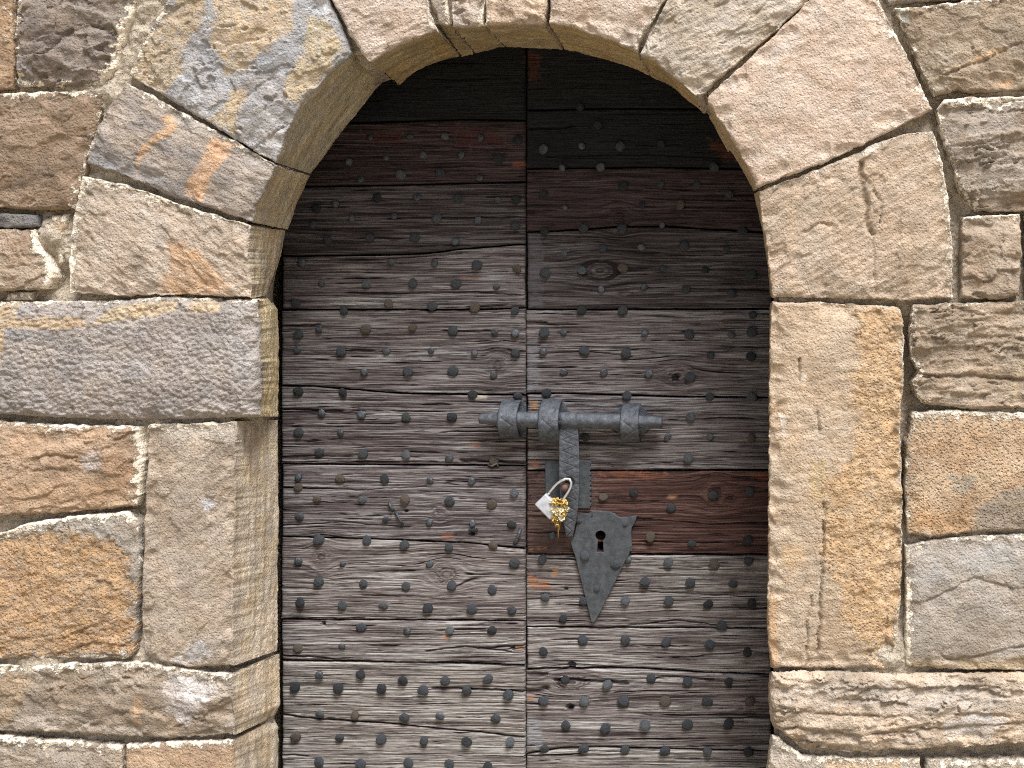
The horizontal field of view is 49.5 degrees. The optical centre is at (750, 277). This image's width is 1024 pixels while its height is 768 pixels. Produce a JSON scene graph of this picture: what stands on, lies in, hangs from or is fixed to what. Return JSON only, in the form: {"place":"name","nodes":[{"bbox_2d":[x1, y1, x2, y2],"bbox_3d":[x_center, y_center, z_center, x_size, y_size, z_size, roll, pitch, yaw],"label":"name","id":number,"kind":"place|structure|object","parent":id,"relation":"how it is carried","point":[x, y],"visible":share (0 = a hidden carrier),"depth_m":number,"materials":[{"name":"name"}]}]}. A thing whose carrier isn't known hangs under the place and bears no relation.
{"place":"outdoors","nodes":[
{"label":"outdoors","id":0,"kind":"place"},
{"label":"ground","id":1,"kind":"structure","parent":0,"visible":0},
{"bbox_2d":[0,0,1023,767],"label":"stone archway","id":2,"kind":"object","parent":1,"relation":"on","point":[288,86],"visible":0.97,"depth_m":2.50,"materials":[{"name":"stone"}]},
{"bbox_2d":[0,0,1023,767],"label":"stone wall","id":3,"kind":"structure","parent":1,"relation":"on","point":[72,512],"depth_m":2.50,"materials":[{"name":"stone"}]},
{"bbox_2d":[281,46,528,767],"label":"door leaf","id":4,"kind":"object","parent":3,"relation":"attached to","point":[404,309],"visible":0.9,"depth_m":2.85,"materials":[{"name":"grey wood"}]},
{"bbox_2d":[526,48,773,767],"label":"door leaf","id":5,"kind":"object","parent":3,"relation":"attached to","point":[649,295],"visible":0.9,"depth_m":2.85,"materials":[{"name":"grey wood"}]},
{"bbox_2d":[478,412,662,536],"bbox_3d":[-0.474,0.520,2.810,0.481,0.333,0.044,0,0,0],"label":"sliding bolt","id":6,"kind":"object","parent":5,"relation":"hanging from","point":[570,424],"visible":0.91,"depth_m":2.80,"materials":[{"name":"metal"}]},
{"bbox_2d":[535,478,572,518],"bbox_3d":[-0.515,0.578,2.792,0.096,0.107,0.021,0,0,0],"label":"padlock","id":7,"kind":"object","parent":6,"relation":"hanging from","point":[543,503],"visible":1,"depth_m":2.78,"materials":[{"name":"metal"}]},
{"bbox_2d":[549,497,569,537],"bbox_3d":[-0.501,0.627,2.784,0.055,0.108,0.031,0,0,0],"label":"flower posy","id":8,"kind":"object","parent":7,"relation":"attached to","point":[558,517],"visible":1,"depth_m":2.78,"materials":[{"name":"gold metal"}]}
]}

